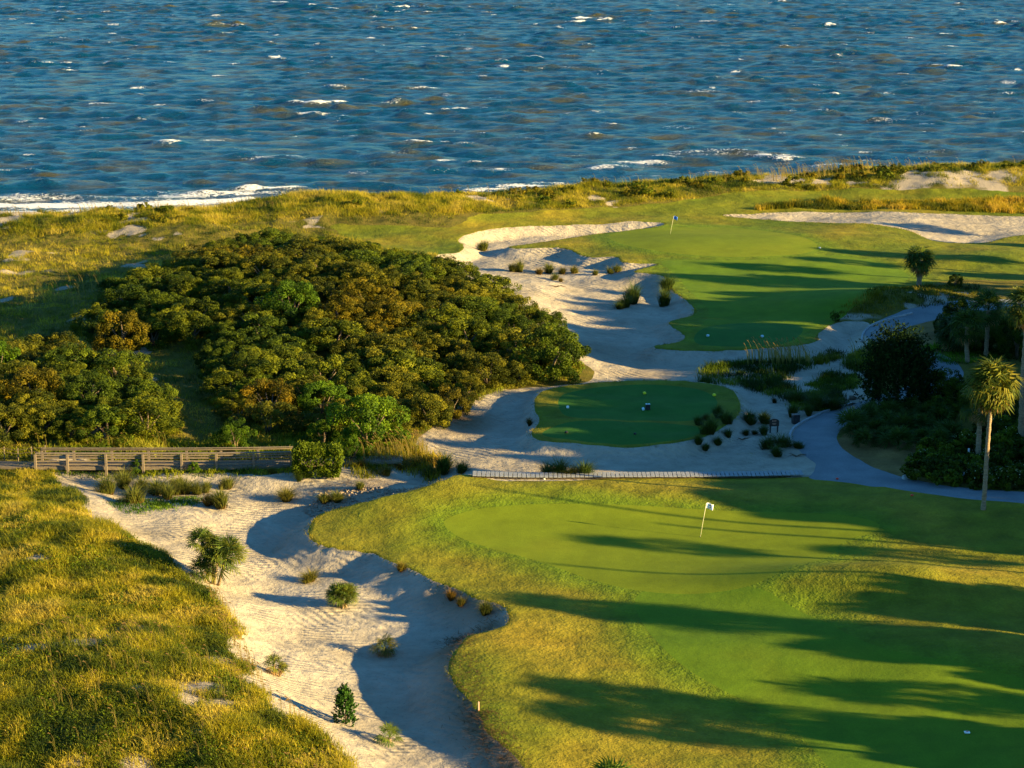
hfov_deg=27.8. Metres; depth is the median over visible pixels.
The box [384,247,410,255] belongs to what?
shrub
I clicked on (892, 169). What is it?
dune bush
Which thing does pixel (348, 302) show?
shrub
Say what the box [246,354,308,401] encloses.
shrub
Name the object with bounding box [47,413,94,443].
shrub
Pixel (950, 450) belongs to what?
garden shrub
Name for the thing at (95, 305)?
shrub
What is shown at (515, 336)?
shrub
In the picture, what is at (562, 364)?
shrub
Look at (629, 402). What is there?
tee ground
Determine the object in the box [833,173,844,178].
dune bush
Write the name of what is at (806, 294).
fairway ground
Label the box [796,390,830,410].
grass clump
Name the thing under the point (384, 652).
palmetto
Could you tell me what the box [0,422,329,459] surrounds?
dune grass
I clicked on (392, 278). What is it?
shrub
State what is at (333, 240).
shrub
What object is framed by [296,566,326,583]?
grass clump
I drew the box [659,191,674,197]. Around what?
dune bush
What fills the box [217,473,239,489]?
grass clump
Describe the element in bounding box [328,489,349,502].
grass clump
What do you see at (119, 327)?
shrub
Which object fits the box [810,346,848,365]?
dune grass
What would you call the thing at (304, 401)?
shrub
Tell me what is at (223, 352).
shrub
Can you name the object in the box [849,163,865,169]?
dune bush
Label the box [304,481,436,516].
shell rubble
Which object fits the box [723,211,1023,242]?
sand ground
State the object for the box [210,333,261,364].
shrub
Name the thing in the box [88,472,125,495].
grass clump
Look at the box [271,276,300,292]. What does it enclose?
shrub
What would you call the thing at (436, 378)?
shrub
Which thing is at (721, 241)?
putting green
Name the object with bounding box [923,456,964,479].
garden shrub
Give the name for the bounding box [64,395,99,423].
shrub
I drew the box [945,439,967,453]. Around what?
garden shrub
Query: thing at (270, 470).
grass clump
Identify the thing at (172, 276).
shrub
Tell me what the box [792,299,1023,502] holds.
path
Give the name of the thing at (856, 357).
dune grass
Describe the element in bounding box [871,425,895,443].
saw palmetto
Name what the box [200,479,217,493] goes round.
grass clump
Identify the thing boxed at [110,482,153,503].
grass clump
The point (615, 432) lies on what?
tee ground
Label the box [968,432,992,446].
garden shrub
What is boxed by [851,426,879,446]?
saw palmetto
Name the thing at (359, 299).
shrub
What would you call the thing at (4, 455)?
stake fence
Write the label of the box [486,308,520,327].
shrub
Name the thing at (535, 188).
dune bush
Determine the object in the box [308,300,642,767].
plant litter
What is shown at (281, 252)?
shrub
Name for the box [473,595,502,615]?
grass clump
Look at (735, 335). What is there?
tee ground
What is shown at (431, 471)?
grass clump
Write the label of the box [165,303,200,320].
shrub
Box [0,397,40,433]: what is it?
shrub
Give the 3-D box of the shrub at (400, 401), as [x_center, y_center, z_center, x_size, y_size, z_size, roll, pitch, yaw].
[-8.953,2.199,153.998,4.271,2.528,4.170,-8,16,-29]
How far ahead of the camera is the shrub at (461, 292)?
184.17 m
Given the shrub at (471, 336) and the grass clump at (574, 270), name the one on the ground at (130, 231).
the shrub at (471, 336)
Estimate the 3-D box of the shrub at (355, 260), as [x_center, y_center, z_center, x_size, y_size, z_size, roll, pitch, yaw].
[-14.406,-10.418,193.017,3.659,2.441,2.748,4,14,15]
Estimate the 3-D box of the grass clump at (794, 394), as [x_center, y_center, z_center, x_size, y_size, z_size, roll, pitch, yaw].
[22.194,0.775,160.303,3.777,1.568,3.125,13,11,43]
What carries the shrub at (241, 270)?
on the ground at (130, 231)
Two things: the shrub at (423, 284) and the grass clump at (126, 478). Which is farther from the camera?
the shrub at (423, 284)
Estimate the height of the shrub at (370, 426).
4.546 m
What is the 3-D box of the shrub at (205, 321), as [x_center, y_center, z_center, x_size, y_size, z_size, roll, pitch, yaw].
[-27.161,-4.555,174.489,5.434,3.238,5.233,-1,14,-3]
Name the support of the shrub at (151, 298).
on the ground at (130, 231)
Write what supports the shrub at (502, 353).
on the ground at (130, 231)
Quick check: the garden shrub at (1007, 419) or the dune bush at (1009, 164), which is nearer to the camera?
the garden shrub at (1007, 419)
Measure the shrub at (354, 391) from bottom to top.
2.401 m
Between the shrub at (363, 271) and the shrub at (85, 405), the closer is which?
the shrub at (85, 405)
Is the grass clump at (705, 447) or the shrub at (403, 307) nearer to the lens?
the grass clump at (705, 447)
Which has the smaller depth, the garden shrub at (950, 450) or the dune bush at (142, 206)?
the garden shrub at (950, 450)
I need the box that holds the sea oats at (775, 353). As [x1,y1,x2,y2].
[744,336,810,365]
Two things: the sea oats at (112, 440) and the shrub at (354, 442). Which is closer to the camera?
the shrub at (354, 442)
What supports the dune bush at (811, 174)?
on the ground at (130, 231)
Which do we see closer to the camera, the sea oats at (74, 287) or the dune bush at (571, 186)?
the sea oats at (74, 287)
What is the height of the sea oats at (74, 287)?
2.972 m
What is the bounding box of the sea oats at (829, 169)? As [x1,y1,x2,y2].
[721,156,929,180]
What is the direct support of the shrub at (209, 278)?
on the ground at (130, 231)
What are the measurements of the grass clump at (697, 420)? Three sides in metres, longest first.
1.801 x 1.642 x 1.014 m
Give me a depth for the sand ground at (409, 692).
116.58 m
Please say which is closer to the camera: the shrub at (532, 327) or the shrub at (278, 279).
the shrub at (532, 327)
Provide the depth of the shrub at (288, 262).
192.40 m
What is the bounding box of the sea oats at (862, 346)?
[848,337,887,354]
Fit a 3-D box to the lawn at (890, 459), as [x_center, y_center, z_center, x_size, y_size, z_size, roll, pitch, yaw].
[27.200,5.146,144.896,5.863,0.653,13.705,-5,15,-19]
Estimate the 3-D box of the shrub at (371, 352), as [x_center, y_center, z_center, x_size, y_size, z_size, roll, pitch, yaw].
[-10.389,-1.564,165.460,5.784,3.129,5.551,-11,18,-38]
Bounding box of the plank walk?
[472,470,803,478]
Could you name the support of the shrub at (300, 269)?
on the ground at (130, 231)
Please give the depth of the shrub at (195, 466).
141.18 m
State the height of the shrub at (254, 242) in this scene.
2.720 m
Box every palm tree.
[903,244,937,285]
[947,306,989,362]
[957,381,997,453]
[961,355,1023,509]
[964,285,1006,355]
[998,283,1023,440]
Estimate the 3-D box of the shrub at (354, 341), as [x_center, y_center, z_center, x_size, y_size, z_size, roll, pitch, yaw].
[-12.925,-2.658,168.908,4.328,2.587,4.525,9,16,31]
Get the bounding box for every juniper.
[331,682,358,726]
[849,313,943,404]
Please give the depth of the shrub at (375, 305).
176.28 m
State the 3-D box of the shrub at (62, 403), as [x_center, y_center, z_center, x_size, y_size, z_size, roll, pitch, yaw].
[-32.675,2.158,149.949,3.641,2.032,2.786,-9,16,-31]
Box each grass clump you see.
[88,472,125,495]
[109,466,134,489]
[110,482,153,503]
[127,474,152,491]
[141,476,176,495]
[154,481,179,499]
[162,474,192,486]
[169,475,195,495]
[185,480,207,494]
[196,491,214,505]
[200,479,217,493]
[206,485,236,508]
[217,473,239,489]
[263,467,279,473]
[272,483,299,501]
[291,470,305,481]
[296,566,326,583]
[314,490,337,503]
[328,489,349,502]
[353,456,367,467]
[354,480,364,489]
[376,463,394,476]
[389,457,410,470]
[389,561,408,571]
[405,455,422,467]
[419,462,437,477]
[424,451,457,475]
[442,587,459,600]
[447,457,470,473]
[453,596,466,606]
[472,238,492,250]
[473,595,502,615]
[506,262,515,271]
[509,257,526,271]
[526,416,533,425]
[533,266,543,274]
[535,459,559,476]
[541,456,576,476]
[542,262,555,273]
[548,273,562,279]
[554,266,567,273]
[562,464,579,476]
[568,265,581,273]
[570,458,600,476]
[591,269,598,275]
[605,267,614,273]
[612,263,622,272]
[612,293,635,307]
[612,300,624,308]
[614,281,645,304]
[651,274,680,290]
[653,286,674,306]
[691,414,704,425]
[693,432,703,444]
[695,415,719,434]
[699,443,711,450]
[702,413,709,420]
[706,403,725,417]
[712,407,738,424]
[712,435,725,445]
[722,427,733,437]
[736,408,763,424]
[742,429,749,435]
[755,422,771,435]
[756,411,773,423]
[757,433,781,449]
[765,444,785,456]
[767,431,796,447]
[781,384,811,402]
[784,401,802,417]
[790,440,806,448]
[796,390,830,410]
[800,402,816,415]
[819,392,848,410]
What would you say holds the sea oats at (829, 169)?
on the ground at (130, 231)
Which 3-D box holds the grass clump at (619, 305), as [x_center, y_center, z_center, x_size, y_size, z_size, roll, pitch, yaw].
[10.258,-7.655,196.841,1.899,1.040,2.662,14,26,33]
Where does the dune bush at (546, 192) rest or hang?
on the ground at (130, 231)
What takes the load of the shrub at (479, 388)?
on the ground at (130, 231)
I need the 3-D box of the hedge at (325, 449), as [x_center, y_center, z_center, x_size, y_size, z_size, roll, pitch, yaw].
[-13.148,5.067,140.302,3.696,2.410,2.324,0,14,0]
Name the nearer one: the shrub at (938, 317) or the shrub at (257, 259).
the shrub at (938, 317)
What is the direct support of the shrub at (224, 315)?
on the ground at (130, 231)
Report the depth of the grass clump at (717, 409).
152.75 m
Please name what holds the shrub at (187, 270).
on the ground at (130, 231)
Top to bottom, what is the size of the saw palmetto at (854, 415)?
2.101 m
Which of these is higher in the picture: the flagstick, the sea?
the sea
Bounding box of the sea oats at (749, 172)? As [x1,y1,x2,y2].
[429,156,1014,196]
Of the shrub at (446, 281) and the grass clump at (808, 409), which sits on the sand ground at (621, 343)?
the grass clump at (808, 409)
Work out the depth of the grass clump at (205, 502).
134.81 m
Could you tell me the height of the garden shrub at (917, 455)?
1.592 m
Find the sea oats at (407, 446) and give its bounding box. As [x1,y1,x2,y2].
[358,427,439,459]
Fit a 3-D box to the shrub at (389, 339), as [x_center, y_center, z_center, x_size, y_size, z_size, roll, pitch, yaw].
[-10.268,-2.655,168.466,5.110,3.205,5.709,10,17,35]
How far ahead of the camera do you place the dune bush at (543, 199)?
248.23 m
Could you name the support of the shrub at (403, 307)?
on the ground at (130, 231)
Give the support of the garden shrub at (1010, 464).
on the ground at (130, 231)
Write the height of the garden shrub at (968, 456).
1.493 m
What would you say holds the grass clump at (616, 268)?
on the sand ground at (621, 343)
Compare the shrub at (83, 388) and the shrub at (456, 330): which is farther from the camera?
the shrub at (456, 330)
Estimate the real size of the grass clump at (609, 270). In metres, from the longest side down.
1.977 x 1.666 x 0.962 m
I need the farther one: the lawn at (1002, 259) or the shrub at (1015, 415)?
the lawn at (1002, 259)
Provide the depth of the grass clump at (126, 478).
139.34 m
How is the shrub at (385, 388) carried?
on the ground at (130, 231)
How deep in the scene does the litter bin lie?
154.05 m
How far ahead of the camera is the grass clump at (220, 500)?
134.42 m
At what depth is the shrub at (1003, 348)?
174.22 m
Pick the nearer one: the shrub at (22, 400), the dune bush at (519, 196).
the shrub at (22, 400)
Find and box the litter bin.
[791,413,800,423]
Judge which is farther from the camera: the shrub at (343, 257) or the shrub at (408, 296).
the shrub at (343, 257)
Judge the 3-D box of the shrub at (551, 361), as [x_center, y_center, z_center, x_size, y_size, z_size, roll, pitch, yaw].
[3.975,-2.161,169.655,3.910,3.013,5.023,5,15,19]
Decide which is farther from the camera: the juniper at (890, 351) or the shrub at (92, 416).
the juniper at (890, 351)
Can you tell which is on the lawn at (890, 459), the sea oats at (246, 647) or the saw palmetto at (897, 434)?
the saw palmetto at (897, 434)
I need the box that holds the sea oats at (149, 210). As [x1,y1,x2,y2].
[3,189,296,216]
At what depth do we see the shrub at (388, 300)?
178.97 m
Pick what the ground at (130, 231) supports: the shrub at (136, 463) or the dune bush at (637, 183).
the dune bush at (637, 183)
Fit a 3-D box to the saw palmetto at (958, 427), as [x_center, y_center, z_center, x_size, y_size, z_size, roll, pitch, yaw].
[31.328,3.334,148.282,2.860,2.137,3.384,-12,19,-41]
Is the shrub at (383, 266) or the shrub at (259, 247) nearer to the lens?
the shrub at (383, 266)
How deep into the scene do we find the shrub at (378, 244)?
208.49 m
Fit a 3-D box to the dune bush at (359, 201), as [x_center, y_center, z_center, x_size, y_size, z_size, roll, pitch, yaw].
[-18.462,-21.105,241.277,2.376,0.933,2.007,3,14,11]
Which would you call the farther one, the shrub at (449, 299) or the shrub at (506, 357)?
the shrub at (449, 299)
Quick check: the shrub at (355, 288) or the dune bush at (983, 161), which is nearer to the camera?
the shrub at (355, 288)
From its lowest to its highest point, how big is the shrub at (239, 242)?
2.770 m
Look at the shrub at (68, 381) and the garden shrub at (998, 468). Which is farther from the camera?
the shrub at (68, 381)
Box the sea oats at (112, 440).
[35,425,188,448]
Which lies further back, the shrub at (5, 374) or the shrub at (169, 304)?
the shrub at (169, 304)
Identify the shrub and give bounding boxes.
[0,340,21,373]
[0,343,35,374]
[0,359,36,385]
[0,365,64,408]
[0,374,22,400]
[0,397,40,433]
[0,398,15,428]
[0,403,30,451]
[3,372,28,391]
[5,339,41,356]
[7,352,47,366]
[9,358,70,387]
[9,388,56,425]
[9,402,68,440]
[13,371,66,398]
[16,334,54,353]
[33,374,87,395]
[34,342,100,371]
[41,331,86,350]
[41,341,77,354]
[42,400,82,426]
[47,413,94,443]
[53,361,91,381]
[57,369,122,411]
[60,368,90,391]
[63,407,100,431]
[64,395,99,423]
[65,372,100,399]
[68,308,103,335]
[73,404,141,447]
[78,350,99,359]
[81,308,126,340]
[86,302,112,320]
[86,324,118,344]
[87,396,123,429]
[88,348,152,382]
[91,294,126,308]
[91,310,150,352]
[96,275,144,303]
[97,284,160,312]
[98,375,145,403]
[99,396,184,443]
[111,307,130,324]
[113,363,153,390]
[114,265,172,297]
[116,320,150,340]
[117,379,178,418]
[123,304,156,321]
[125,390,183,428]
[126,276,166,309]
[130,456,145,473]
[132,288,183,320]
[132,320,176,350]
[137,263,172,280]
[142,311,167,336]
[147,274,190,300]
[148,308,195,341]
[157,298,179,311]
[159,309,216,350]
[161,256,198,269]
[161,275,204,303]
[162,261,197,283]
[164,274,189,298]
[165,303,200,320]
[169,296,222,336]
[171,265,217,277]
[172,243,208,265]
[179,272,208,299]
[187,461,200,472]
[188,254,224,276]
[192,338,232,370]
[193,250,210,257]
[195,279,261,303]
[196,249,249,272]
[197,276,235,298]
[197,355,239,379]
[198,245,231,256]
[198,307,238,332]
[199,367,258,405]
[200,291,260,321]
[202,237,239,248]
[204,267,251,294]
[206,320,241,346]
[209,349,241,365]
[210,328,255,352]
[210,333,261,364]
[210,387,246,415]
[210,417,257,451]
[212,243,236,249]
[214,350,267,388]
[217,398,257,426]
[218,267,248,278]
[221,258,258,276]
[224,346,284,379]
[225,238,250,247]
[226,281,292,320]
[226,304,268,333]
[226,374,286,405]
[229,232,259,247]
[230,241,245,250]
[231,243,273,272]
[231,244,253,251]
[231,400,301,437]
[233,300,263,321]
[233,311,292,347]
[240,255,285,282]
[240,378,297,423]
[241,238,282,248]
[243,251,296,272]
[244,275,274,301]
[245,308,293,335]
[246,239,271,248]
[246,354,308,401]
[252,227,293,245]
[253,334,316,358]
[254,266,296,283]
[254,279,319,326]
[258,344,314,378]
[261,249,293,267]
[270,256,294,274]
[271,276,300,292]
[274,293,309,315]
[274,375,332,408]
[275,322,320,349]
[276,263,320,281]
[276,273,311,286]
[277,233,321,255]
[278,239,334,259]
[282,353,329,376]
[284,252,342,273]
[292,253,313,260]
[293,354,353,394]
[296,283,342,314]
[296,380,352,417]
[297,402,358,441]
[299,307,335,338]
[300,317,369,355]
[301,419,342,442]
[304,235,328,243]
[304,253,340,267]
[307,274,340,296]
[308,257,341,279]
[308,279,335,306]
[310,266,335,279]
[314,296,365,332]
[318,235,355,246]
[319,253,354,268]
[319,385,347,408]
[322,243,350,253]
[322,261,374,282]
[322,398,362,424]
[324,334,383,360]
[325,354,364,373]
[325,393,411,452]
[326,290,367,314]
[327,298,355,317]
[327,352,375,377]
[329,367,378,395]
[330,277,398,309]
[330,278,376,298]
[331,370,380,398]
[332,311,373,336]
[335,239,367,252]
[335,264,388,294]
[339,249,393,267]
[340,433,368,460]
[344,259,369,281]
[345,242,385,258]
[345,384,377,410]
[349,344,422,383]
[351,301,395,327]
[353,318,394,344]
[354,349,442,383]
[355,332,413,359]
[361,365,427,397]
[365,241,386,250]
[367,270,415,300]
[368,295,408,320]
[368,398,418,425]
[369,301,428,334]
[372,381,417,409]
[373,250,403,264]
[376,410,414,436]
[377,264,403,277]
[382,265,410,288]
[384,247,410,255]
[386,258,445,288]
[388,324,427,345]
[389,251,405,259]
[391,300,434,332]
[392,289,424,302]
[392,379,429,402]
[396,271,438,303]
[397,345,438,367]
[398,250,434,276]
[398,279,442,308]
[400,302,477,339]
[401,365,451,395]
[403,388,444,418]
[405,393,454,429]
[409,339,438,368]
[412,289,481,324]
[413,320,451,347]
[417,333,461,363]
[420,264,467,284]
[426,285,459,306]
[428,254,456,266]
[431,260,480,277]
[432,336,474,360]
[434,384,472,418]
[436,274,464,288]
[436,289,476,308]
[437,317,506,353]
[440,294,482,320]
[441,296,505,323]
[441,350,487,382]
[442,370,485,403]
[443,368,472,390]
[445,343,476,370]
[447,272,475,289]
[450,281,500,296]
[453,352,525,388]
[460,317,487,338]
[467,273,521,298]
[473,335,506,353]
[477,351,499,379]
[480,296,500,319]
[481,327,556,365]
[482,320,510,335]
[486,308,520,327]
[487,302,525,320]
[488,293,523,308]
[492,313,538,345]
[493,356,542,386]
[499,342,535,363]
[501,292,539,315]
[502,351,535,375]
[504,305,560,325]
[505,326,541,347]
[511,322,590,384]
[518,323,573,363]
[523,343,554,371]
[531,310,567,328]
[539,322,574,337]
[539,338,584,374]
[830,313,839,321]
[899,459,936,479]
[904,450,931,468]
[915,436,952,453]
[917,367,967,406]
[922,452,955,467]
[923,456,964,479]
[924,467,963,486]
[932,316,975,353]
[933,312,953,335]
[934,374,975,412]
[935,443,961,455]
[940,297,982,329]
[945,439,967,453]
[947,274,963,285]
[950,428,982,451]
[951,452,983,468]
[963,462,995,483]
[966,464,1000,489]
[967,451,989,463]
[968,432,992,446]
[971,416,1003,436]
[972,444,994,460]
[976,313,1022,353]
[981,432,1020,458]
[983,386,1019,422]
[989,452,1013,468]
[991,414,1017,432]
[993,465,1023,491]
[994,466,1010,480]
[995,322,1023,361]
[996,425,1022,447]
[1004,437,1023,450]
[1005,460,1020,471]
[1008,420,1018,431]
[1016,463,1023,471]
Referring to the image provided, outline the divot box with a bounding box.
[645,403,649,409]
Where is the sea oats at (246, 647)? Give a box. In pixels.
[204,572,312,726]
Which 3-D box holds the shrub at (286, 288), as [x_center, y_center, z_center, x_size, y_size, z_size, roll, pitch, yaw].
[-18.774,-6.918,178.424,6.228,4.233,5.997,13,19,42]
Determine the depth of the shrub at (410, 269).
190.97 m
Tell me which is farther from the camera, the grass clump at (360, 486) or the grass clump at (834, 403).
the grass clump at (834, 403)
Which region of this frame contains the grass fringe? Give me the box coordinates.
[303,210,1011,767]
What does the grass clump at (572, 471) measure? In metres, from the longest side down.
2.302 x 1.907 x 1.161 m
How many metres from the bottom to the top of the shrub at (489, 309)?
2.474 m
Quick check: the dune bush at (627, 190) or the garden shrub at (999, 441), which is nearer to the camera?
the garden shrub at (999, 441)
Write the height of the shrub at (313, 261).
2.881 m
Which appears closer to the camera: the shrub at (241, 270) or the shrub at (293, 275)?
the shrub at (293, 275)
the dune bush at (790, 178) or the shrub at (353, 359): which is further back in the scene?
the dune bush at (790, 178)
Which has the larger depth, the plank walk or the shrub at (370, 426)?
the shrub at (370, 426)
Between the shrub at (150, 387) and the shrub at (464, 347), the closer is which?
the shrub at (150, 387)
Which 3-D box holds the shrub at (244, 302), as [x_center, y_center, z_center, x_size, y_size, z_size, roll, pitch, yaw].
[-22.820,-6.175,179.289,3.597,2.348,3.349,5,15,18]
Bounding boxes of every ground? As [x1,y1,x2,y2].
[0,165,1023,767]
[55,464,523,767]
[404,221,869,480]
[542,421,700,444]
[558,384,716,420]
[635,586,1023,767]
[661,255,908,336]
[694,323,802,346]
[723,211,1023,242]
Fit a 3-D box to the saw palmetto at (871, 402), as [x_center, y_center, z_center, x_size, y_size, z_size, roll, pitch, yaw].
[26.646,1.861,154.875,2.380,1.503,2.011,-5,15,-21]
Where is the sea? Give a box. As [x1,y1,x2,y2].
[0,0,1023,212]
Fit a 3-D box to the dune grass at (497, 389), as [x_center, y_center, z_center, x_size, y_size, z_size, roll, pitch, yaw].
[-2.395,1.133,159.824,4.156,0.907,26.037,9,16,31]
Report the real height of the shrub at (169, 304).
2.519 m
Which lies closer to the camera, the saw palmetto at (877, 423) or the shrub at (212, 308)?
the saw palmetto at (877, 423)
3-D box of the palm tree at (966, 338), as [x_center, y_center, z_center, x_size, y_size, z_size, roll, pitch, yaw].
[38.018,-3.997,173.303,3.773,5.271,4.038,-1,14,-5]
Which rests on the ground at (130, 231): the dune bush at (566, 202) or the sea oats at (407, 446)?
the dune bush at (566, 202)
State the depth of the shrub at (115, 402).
149.47 m
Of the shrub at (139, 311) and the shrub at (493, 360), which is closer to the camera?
the shrub at (493, 360)
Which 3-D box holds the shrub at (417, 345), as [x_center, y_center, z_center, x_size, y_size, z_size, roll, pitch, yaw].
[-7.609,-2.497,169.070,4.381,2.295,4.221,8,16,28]
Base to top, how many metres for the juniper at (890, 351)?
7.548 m
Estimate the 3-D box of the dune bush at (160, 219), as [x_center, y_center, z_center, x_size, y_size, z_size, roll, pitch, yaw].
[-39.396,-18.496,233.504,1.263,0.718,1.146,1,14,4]
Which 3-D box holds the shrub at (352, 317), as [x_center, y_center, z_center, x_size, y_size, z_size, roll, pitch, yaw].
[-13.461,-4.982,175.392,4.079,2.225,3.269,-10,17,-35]
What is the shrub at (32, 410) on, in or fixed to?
on the ground at (130, 231)
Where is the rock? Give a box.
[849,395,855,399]
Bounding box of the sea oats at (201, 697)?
[32,615,340,767]
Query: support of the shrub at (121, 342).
on the ground at (130, 231)
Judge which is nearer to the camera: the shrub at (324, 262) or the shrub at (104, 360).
the shrub at (104, 360)
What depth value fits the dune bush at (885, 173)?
263.39 m
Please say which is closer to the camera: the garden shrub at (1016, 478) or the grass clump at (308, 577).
the grass clump at (308, 577)
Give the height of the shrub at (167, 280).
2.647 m
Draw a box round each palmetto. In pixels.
[184,525,252,585]
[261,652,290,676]
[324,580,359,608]
[367,633,399,657]
[372,722,402,746]
[589,754,638,767]
[834,405,871,431]
[841,420,866,437]
[851,403,881,422]
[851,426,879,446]
[860,400,876,408]
[866,416,891,432]
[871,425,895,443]
[875,424,916,450]
[932,418,970,439]
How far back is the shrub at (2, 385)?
151.77 m
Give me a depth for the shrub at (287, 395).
153.87 m
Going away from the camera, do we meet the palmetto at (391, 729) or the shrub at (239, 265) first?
the palmetto at (391, 729)
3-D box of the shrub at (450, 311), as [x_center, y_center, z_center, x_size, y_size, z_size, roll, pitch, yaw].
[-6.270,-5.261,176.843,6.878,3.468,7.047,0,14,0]
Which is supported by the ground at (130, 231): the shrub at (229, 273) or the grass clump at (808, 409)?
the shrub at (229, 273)
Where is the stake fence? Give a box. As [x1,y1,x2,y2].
[0,445,45,460]
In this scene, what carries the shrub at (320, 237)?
on the ground at (130, 231)
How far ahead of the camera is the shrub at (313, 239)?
207.24 m
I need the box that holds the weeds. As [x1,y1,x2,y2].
[79,483,451,665]
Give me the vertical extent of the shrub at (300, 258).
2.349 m
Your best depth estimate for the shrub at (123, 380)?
153.99 m
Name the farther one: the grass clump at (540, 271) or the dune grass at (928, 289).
the grass clump at (540, 271)
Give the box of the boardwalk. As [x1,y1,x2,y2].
[0,446,402,475]
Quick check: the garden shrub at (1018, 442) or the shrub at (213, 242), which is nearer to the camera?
the garden shrub at (1018, 442)
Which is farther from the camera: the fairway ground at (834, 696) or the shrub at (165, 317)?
the shrub at (165, 317)
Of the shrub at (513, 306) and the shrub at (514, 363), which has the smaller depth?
the shrub at (514, 363)
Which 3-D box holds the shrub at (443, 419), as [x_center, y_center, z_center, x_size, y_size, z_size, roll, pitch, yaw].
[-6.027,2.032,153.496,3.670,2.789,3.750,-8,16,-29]
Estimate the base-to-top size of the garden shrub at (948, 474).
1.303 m
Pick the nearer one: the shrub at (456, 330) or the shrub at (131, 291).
the shrub at (456, 330)
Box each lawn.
[308,475,1023,767]
[330,188,1023,350]
[532,380,740,447]
[837,428,941,482]
[903,316,973,354]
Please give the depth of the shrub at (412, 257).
194.60 m
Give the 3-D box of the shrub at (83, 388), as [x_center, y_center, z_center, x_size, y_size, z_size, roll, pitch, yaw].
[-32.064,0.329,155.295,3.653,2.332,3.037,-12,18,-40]
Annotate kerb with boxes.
[789,402,854,441]
[861,312,912,341]
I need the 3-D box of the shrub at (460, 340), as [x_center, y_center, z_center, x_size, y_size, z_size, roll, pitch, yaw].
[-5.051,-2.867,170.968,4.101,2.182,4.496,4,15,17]
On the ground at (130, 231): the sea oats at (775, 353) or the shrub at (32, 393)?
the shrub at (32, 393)
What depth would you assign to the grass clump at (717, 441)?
147.60 m
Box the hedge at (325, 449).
[290,440,344,477]
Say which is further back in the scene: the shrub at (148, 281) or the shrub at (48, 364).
the shrub at (148, 281)
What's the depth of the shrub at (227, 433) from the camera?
145.73 m
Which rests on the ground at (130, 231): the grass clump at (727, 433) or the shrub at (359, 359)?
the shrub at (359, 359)
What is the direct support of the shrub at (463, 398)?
on the sand ground at (621, 343)
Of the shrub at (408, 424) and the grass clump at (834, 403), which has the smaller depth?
the shrub at (408, 424)
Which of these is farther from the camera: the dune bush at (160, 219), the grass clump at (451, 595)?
the dune bush at (160, 219)
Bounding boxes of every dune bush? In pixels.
[112,213,128,219]
[135,202,151,209]
[147,213,163,219]
[155,205,173,212]
[157,217,168,222]
[343,199,362,206]
[509,187,526,194]
[511,194,522,200]
[525,186,539,191]
[536,195,550,203]
[540,188,555,195]
[560,199,576,206]
[561,185,574,190]
[581,177,598,183]
[598,180,610,186]
[621,188,637,195]
[630,181,648,189]
[638,187,655,194]
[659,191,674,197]
[670,175,690,184]
[689,181,704,187]
[707,177,722,184]
[723,174,735,179]
[733,170,746,176]
[739,176,748,181]
[782,175,802,185]
[800,171,816,177]
[833,165,849,172]
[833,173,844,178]
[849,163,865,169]
[849,171,866,177]
[870,164,889,172]
[875,169,893,178]
[890,166,907,173]
[891,163,905,169]
[933,166,943,171]
[964,164,979,169]
[969,161,982,166]
[979,159,989,165]
[1001,162,1015,167]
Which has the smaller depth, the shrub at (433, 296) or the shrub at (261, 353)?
the shrub at (261, 353)
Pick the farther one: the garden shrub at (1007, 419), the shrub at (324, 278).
the shrub at (324, 278)
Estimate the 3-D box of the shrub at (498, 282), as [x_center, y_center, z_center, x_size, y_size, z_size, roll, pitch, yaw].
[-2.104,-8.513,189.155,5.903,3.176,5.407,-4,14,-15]
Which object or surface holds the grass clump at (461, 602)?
on the sand ground at (409, 692)
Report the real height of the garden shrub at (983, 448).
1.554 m
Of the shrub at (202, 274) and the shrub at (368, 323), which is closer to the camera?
the shrub at (368, 323)
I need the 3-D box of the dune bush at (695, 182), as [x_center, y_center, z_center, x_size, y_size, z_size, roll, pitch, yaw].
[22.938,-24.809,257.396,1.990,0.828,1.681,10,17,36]
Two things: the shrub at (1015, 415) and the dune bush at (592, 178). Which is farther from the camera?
the dune bush at (592, 178)
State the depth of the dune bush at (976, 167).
265.19 m
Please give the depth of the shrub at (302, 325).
170.85 m
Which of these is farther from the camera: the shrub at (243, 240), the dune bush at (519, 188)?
the dune bush at (519, 188)
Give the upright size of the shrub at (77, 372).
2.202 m
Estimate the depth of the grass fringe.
149.76 m
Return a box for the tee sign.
[769,419,778,432]
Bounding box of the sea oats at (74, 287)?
[37,266,100,307]
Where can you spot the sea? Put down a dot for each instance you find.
(124, 103)
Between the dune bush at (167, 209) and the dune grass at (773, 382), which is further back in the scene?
the dune bush at (167, 209)
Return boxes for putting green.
[444,504,879,593]
[608,227,816,256]
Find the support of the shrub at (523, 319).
on the ground at (130, 231)
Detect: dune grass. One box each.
[0,159,1023,237]
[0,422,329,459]
[0,459,360,767]
[40,462,293,480]
[102,495,201,515]
[344,433,449,482]
[410,368,579,441]
[694,354,816,400]
[753,192,1023,213]
[785,385,853,411]
[802,368,864,390]
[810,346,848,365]
[830,282,998,317]
[840,341,902,372]
[921,341,999,364]
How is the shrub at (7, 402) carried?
on the ground at (130, 231)
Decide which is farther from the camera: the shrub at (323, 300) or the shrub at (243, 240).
the shrub at (243, 240)

